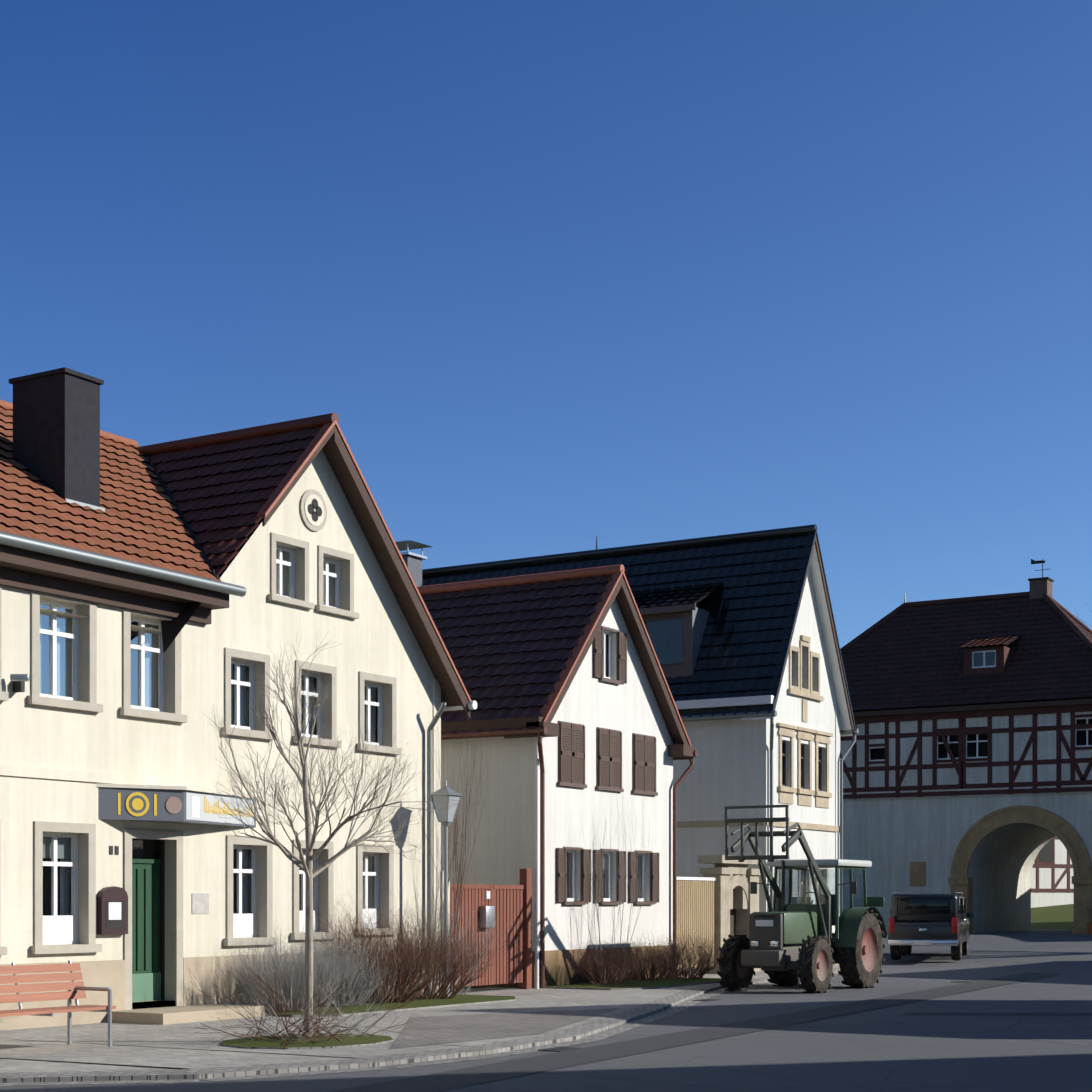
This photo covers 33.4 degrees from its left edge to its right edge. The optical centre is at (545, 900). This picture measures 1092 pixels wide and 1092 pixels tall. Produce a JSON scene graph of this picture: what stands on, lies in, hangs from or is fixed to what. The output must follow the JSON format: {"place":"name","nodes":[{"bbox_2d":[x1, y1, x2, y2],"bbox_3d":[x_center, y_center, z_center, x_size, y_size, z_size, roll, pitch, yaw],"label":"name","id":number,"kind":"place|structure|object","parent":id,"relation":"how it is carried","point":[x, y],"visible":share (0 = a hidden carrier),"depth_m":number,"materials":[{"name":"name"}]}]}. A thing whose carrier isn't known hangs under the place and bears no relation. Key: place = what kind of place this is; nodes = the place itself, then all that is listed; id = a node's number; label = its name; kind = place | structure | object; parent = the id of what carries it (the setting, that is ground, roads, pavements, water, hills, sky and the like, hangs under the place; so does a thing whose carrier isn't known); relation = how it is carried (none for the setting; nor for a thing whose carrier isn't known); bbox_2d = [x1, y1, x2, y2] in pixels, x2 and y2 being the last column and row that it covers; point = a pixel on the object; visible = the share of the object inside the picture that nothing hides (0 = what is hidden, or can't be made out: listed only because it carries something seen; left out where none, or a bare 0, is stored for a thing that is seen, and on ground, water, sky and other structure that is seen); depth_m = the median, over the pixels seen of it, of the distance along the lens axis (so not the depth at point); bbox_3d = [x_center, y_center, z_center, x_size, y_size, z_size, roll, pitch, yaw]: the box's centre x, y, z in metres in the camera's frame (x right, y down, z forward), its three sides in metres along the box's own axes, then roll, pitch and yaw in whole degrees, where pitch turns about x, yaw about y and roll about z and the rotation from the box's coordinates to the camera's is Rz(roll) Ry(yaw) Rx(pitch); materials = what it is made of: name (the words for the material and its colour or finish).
{"place":"outdoors","nodes":[
{"label":"outdoors","id":0,"kind":"place"},
{"bbox_2d":[0,965,839,1085],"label":"pavement","id":1,"kind":"structure","parent":0,"point":[157,1053],"depth_m":21.16,"materials":[{"name":"grey concrete"}]},
{"bbox_2d":[0,960,115,1046],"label":"bench","id":2,"kind":"object","parent":1,"relation":"on","point":[69,994],"visible":1,"depth_m":20.63,"materials":[{"name":"orange wood"}]},
{"bbox_2d":[202,633,475,1036],"bbox_3d":[-2.472,-0.767,21.776,3.323,4.875,3.262,0,0,-30],"label":"young bare tree","id":3,"kind":"object","parent":1,"relation":"on","point":[305,865],"visible":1,"depth_m":21.52,"materials":[{"name":"grey plant"}]},
{"bbox_2d":[221,977,721,1048],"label":"grass patches","id":4,"kind":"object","parent":1,"relation":"on","point":[348,1040],"visible":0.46,"depth_m":27.91,"materials":[{"name":"green plant"}]},
{"bbox_2d":[222,916,395,1011],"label":"grey lavender shrubs","id":5,"kind":"object","parent":4,"relation":"on","point":[292,988],"visible":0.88,"depth_m":27.04,"materials":[{"name":"grey plant"}]},
{"bbox_2d":[428,780,462,996],"bbox_3d":[-1.706,-0.195,30.976,0.440,3.730,0.440,0,0,31],"label":"street lamp","id":6,"kind":"object","parent":4,"relation":"on","point":[443,794],"visible":0.85,"depth_m":30.93,"materials":[{"name":"grey painted metal"},{"name":"glass"}]},
{"bbox_2d":[186,688,723,1048],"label":"bare shrubs","id":7,"kind":"object","parent":4,"relation":"on","point":[435,960],"visible":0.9,"depth_m":29.57,"materials":[{"name":"brown plant"}]},
{"bbox_2d":[390,1008,621,1048],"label":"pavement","id":8,"kind":"structure","parent":1,"relation":"on","point":[427,1030],"depth_m":24.33,"materials":[{"name":"grey concrete"}]},
{"bbox_2d":[0,929,1091,1091],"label":"road asphalt","id":9,"kind":"structure","parent":0,"point":[890,1049],"depth_m":21.75,"materials":[{"name":"grey asphalt"}]},
{"bbox_2d":[0,367,476,1030],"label":"house","id":10,"kind":"structure","parent":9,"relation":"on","point":[158,601],"depth_m":26.71,"materials":[{"name":"beige paint"}]},
{"bbox_2d":[441,869,531,988],"bbox_3d":[-1.085,0.565,33.277,0.260,2.350,2.980,0,0,31],"label":"gate","id":11,"kind":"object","parent":9,"relation":"on","point":[512,904],"visible":0.75,"depth_m":33.71,"materials":[{"name":"red wood"}]},
{"bbox_2d":[417,564,697,988],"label":"white gabled house","id":12,"kind":"structure","parent":9,"relation":"on","point":[562,676],"depth_m":36.60,"materials":[{"name":"white paint"}]},
{"bbox_2d":[395,524,858,971],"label":"house","id":13,"kind":"structure","parent":9,"relation":"on","point":[741,631],"depth_m":45.49,"materials":[{"name":"paint"}]},
{"bbox_2d":[327,973,1091,1091],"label":"road manhole patches","id":14,"kind":"object","parent":9,"relation":"on","point":[563,1057],"visible":0.98,"depth_m":22.26,"materials":[{"name":"grey asphalt"}]},
{"bbox_2d":[698,855,760,973],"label":"stone portal","id":15,"kind":"object","parent":9,"relation":"on","point":[736,903],"visible":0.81,"depth_m":42.05,"materials":[{"name":"grey stone"}]},
{"bbox_2d":[677,877,714,968],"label":"pale fence","id":16,"kind":"object","parent":15,"relation":"attached to","point":[695,903],"visible":0.71,"depth_m":40.65,"materials":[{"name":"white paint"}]},
{"bbox_2d":[717,805,886,993],"bbox_3d":[4.980,0.004,35.784,2.260,3.579,4.111,0,0,31],"label":"tractor","id":17,"kind":"object","parent":9,"relation":"on","point":[792,940],"visible":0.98,"depth_m":35.35,"materials":[{"name":"green metal"}]},
{"bbox_2d":[888,892,973,960],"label":"pickup truck","id":18,"kind":"object","parent":9,"relation":"on","point":[927,919],"visible":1,"depth_m":48.12,"materials":[{"name":"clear metal"}]},
{"bbox_2d":[840,559,1091,933],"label":"gatehouse","id":19,"kind":"object","parent":9,"relation":"on","point":[967,766],"visible":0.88,"depth_m":67.63,"materials":[{"name":"paint"}]},
{"bbox_2d":[1031,904,1073,929],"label":"lawn","id":20,"kind":"structure","parent":9,"relation":"on","point":[1058,917],"depth_m":81.69,"materials":[{"name":"green plant"}]},
{"bbox_2d":[1031,837,1073,929],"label":"half-timbered house","id":21,"kind":"structure","parent":20,"relation":"on","point":[1051,876],"depth_m":88.94,"materials":[{"name":"white paint"}]},
{"bbox_2d":[1086,903,1091,934],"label":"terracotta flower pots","id":22,"kind":"object","parent":9,"relation":"on","point":[1089,925],"visible":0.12,"depth_m":63.91,"materials":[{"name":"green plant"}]},
{"bbox_2d":[0,0,1091,647],"label":"sky","id":23,"kind":"structure","parent":0,"point":[554,276],"materials":[{"name":"blue"}]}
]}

